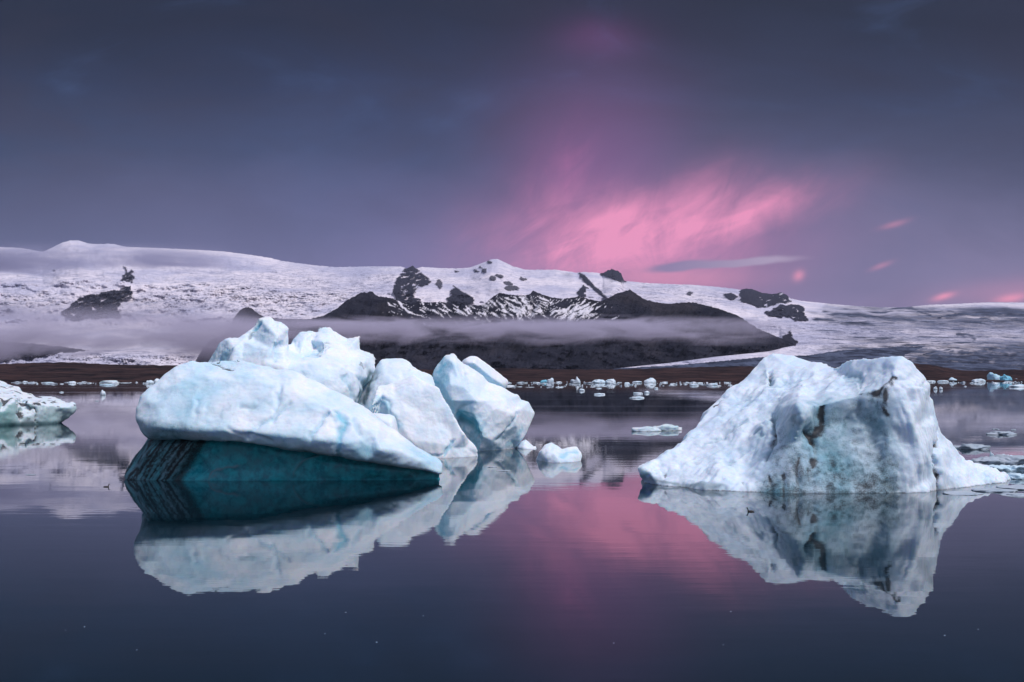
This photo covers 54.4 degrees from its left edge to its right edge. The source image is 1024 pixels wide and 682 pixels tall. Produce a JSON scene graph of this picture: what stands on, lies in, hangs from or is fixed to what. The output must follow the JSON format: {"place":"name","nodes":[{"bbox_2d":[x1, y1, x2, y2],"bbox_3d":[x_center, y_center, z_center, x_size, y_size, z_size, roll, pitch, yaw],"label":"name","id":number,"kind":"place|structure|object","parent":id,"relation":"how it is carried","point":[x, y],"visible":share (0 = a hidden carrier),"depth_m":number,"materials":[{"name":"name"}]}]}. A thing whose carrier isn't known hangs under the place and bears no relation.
{"place":"outdoors","nodes":[
{"label":"outdoors","id":0,"kind":"place"},
{"bbox_2d":[196,289,793,369],"bbox_3d":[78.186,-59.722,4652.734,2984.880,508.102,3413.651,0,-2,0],"label":"mountain","id":1,"kind":"structure","parent":0,"point":[536,330],"depth_m":4722.25,"materials":[{"name":"black stone"}]},
{"bbox_2d":[0,382,1023,681],"bbox_3d":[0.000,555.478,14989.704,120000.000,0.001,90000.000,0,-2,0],"label":"water","id":2,"kind":"structure","parent":0,"point":[600,562],"depth_m":15.83,"materials":[{"name":"blue liquid"}]},
{"bbox_2d":[0,381,76,425],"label":"iceberg","id":3,"kind":"object","parent":2,"relation":"on","point":[18,406],"visible":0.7,"depth_m":64.60,"materials":[{"name":"white ice"}]},
{"bbox_2d":[99,380,118,382],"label":"ice floe","id":4,"kind":"object","parent":2,"relation":"on","point":[111,381],"visible":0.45,"depth_m":530.53,"materials":[{"name":"white ice"}]},
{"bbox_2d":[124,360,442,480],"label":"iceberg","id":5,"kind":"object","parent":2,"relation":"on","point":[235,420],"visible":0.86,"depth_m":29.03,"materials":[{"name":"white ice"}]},
{"bbox_2d":[208,317,375,403],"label":"iceberg","id":6,"kind":"object","parent":2,"relation":"on","point":[329,358],"visible":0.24,"depth_m":38.31,"materials":[{"name":"white ice"}]},
{"bbox_2d":[359,358,434,412],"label":"iceberg","id":7,"kind":"object","parent":2,"relation":"on","point":[388,371],"visible":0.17,"depth_m":39.77,"materials":[{"name":"white ice"}]},
{"bbox_2d":[370,374,477,457],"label":"iceberg","id":8,"kind":"object","parent":2,"relation":"on","point":[419,409],"visible":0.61,"depth_m":37.73,"materials":[{"name":"white ice"}]},
{"bbox_2d":[433,353,534,450],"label":"iceberg","id":9,"kind":"object","parent":2,"relation":"on","point":[489,410],"visible":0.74,"depth_m":41.55,"materials":[{"name":"white ice"}]},
{"bbox_2d":[516,440,536,448],"bbox_3d":[0.617,4.585,42.699,0.892,0.702,1.752,0,-2,0],"label":"ice floe","id":10,"kind":"object","parent":2,"relation":"on","point":[524,444],"visible":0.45,"depth_m":42.28,"materials":[{"name":"white ice"}]},
{"bbox_2d":[536,442,581,462],"bbox_3d":[1.700,4.257,36.315,1.696,1.118,2.385,0,-2,0],"label":"ice floe","id":11,"kind":"object","parent":2,"relation":"on","point":[551,452],"visible":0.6,"depth_m":35.69,"materials":[{"name":"white ice"}]},
{"bbox_2d":[592,379,604,382],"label":"ice floe","id":12,"kind":"object","parent":2,"relation":"on","point":[598,380],"visible":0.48,"depth_m":546.76,"materials":[{"name":"white ice"}]},
{"bbox_2d":[605,379,615,383],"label":"ice floe","id":13,"kind":"object","parent":2,"relation":"on","point":[607,381],"visible":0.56,"depth_m":514.83,"materials":[{"name":"white ice"}]},
{"bbox_2d":[631,426,660,431],"bbox_3d":[7.510,5.068,55.970,1.634,0.568,1.327,1,-2,-26],"label":"ice floe","id":14,"kind":"object","parent":2,"relation":"on","point":[647,429],"visible":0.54,"depth_m":55.55,"materials":[{"name":"white ice"}]},
{"bbox_2d":[644,378,655,382],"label":"ice floe","id":15,"kind":"object","parent":2,"relation":"on","point":[651,380],"visible":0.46,"depth_m":564.86,"materials":[{"name":"white ice"}]},
{"bbox_2d":[653,424,681,430],"bbox_3d":[8.868,5.118,56.916,1.798,0.740,1.494,0,-2,-8],"label":"ice floe","id":16,"kind":"object","parent":2,"relation":"on","point":[667,427],"visible":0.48,"depth_m":56.34,"materials":[{"name":"white ice"}]},
{"bbox_2d":[638,353,1010,492],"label":"iceberg","id":17,"kind":"object","parent":2,"relation":"on","point":[776,423],"visible":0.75,"depth_m":27.18,"materials":[{"name":"white ice"}]},
{"bbox_2d":[940,491,982,494],"bbox_3d":[11.635,3.962,25.818,1.001,0.089,0.852,1,-2,-30],"label":"ice floe","id":18,"kind":"object","parent":2,"relation":"on","point":[960,493],"visible":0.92,"depth_m":25.65,"materials":[{"name":"white ice"}]},
{"bbox_2d":[954,444,990,449],"bbox_3d":[19.318,4.547,41.938,1.457,0.460,1.250,-2,-3,41],"label":"ice floe","id":19,"kind":"object","parent":2,"relation":"on","point":[974,447],"visible":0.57,"depth_m":41.64,"materials":[{"name":"white ice"}]},
{"bbox_2d":[972,379,985,381],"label":"ice floe","id":20,"kind":"object","parent":2,"relation":"on","point":[978,380],"visible":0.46,"depth_m":700.03,"materials":[{"name":"white ice"}]},
{"bbox_2d":[971,456,1004,464],"bbox_3d":[16.556,4.244,34.624,1.328,0.472,1.189,0,-2,-3],"label":"ice floe","id":21,"kind":"object","parent":2,"relation":"on","point":[991,460],"visible":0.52,"depth_m":34.35,"materials":[{"name":"white ice"}]},
{"bbox_2d":[987,372,999,379],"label":"iceberg","id":22,"kind":"object","parent":2,"relation":"on","point":[991,376],"visible":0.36,"depth_m":814.37,"materials":[{"name":"white ice"}]},
{"bbox_2d":[971,488,1017,492],"bbox_3d":[12.785,3.978,26.409,1.206,0.130,0.905,0,-2,8],"label":"ice floe","id":23,"kind":"object","parent":2,"relation":"on","point":[1000,490],"visible":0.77,"depth_m":26.21,"materials":[{"name":"white ice"}]},
{"bbox_2d":[988,464,1011,470],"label":"ice floe","id":24,"kind":"object","parent":2,"relation":"on","point":[1001,467],"visible":0.48,"depth_m":32.09,"materials":[{"name":"white ice"}]},
{"bbox_2d":[986,431,1016,434],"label":"ice floe","id":25,"kind":"object","parent":2,"relation":"on","point":[1001,433],"visible":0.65,"depth_m":52.31,"materials":[{"name":"white ice"}]},
{"bbox_2d":[1000,374,1011,379],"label":"iceberg","id":26,"kind":"object","parent":2,"relation":"on","point":[1004,377],"visible":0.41,"depth_m":779.00,"materials":[{"name":"blue ice"}]},
{"bbox_2d":[990,454,1023,464],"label":"ice floe","id":27,"kind":"object","parent":2,"relation":"on","point":[1013,460],"visible":0.5,"depth_m":34.33,"materials":[{"name":"white ice"}]},
{"bbox_2d":[996,484,1023,489],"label":"ice floe","id":28,"kind":"object","parent":2,"relation":"on","point":[1018,487],"visible":0.62,"depth_m":26.89,"materials":[{"name":"white ice"}]},
{"bbox_2d":[999,493,1023,496],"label":"ice floe","id":29,"kind":"object","parent":2,"relation":"on","point":[1014,494],"visible":0.85,"depth_m":25.27,"materials":[{"name":"white ice"}]},
{"bbox_2d":[1007,464,1023,471],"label":"ice floe","id":30,"kind":"object","parent":2,"relation":"on","point":[1019,468],"visible":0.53,"depth_m":32.04,"materials":[{"name":"white ice"}]},
{"bbox_2d":[1008,473,1023,479],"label":"ice floe","id":31,"kind":"object","parent":2,"relation":"on","point":[1019,476],"visible":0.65,"depth_m":29.45,"materials":[{"name":"white ice"}]},
{"bbox_2d":[1008,384,1023,386],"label":"ice floe","id":32,"kind":"object","parent":2,"relation":"on","point":[1019,385],"visible":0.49,"depth_m":318.14,"materials":[{"name":"white ice"}]},
{"bbox_2d":[0,240,1023,370],"bbox_3d":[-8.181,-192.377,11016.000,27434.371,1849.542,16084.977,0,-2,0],"label":"glacier","id":33,"kind":"object","parent":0,"point":[77,301],"visible":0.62,"depth_m":7607.27,"materials":[{"name":"white snow"}]},
{"bbox_2d":[0,362,1023,381],"bbox_3d":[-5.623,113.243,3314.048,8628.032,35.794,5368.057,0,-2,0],"label":"shore","id":34,"kind":"structure","parent":0,"point":[57,372],"depth_m":1128.70,"materials":[{"name":"brown soil"}]},
{"bbox_2d":[0,0,1023,306],"label":"sky","id":35,"kind":"structure","parent":0,"point":[867,153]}
]}

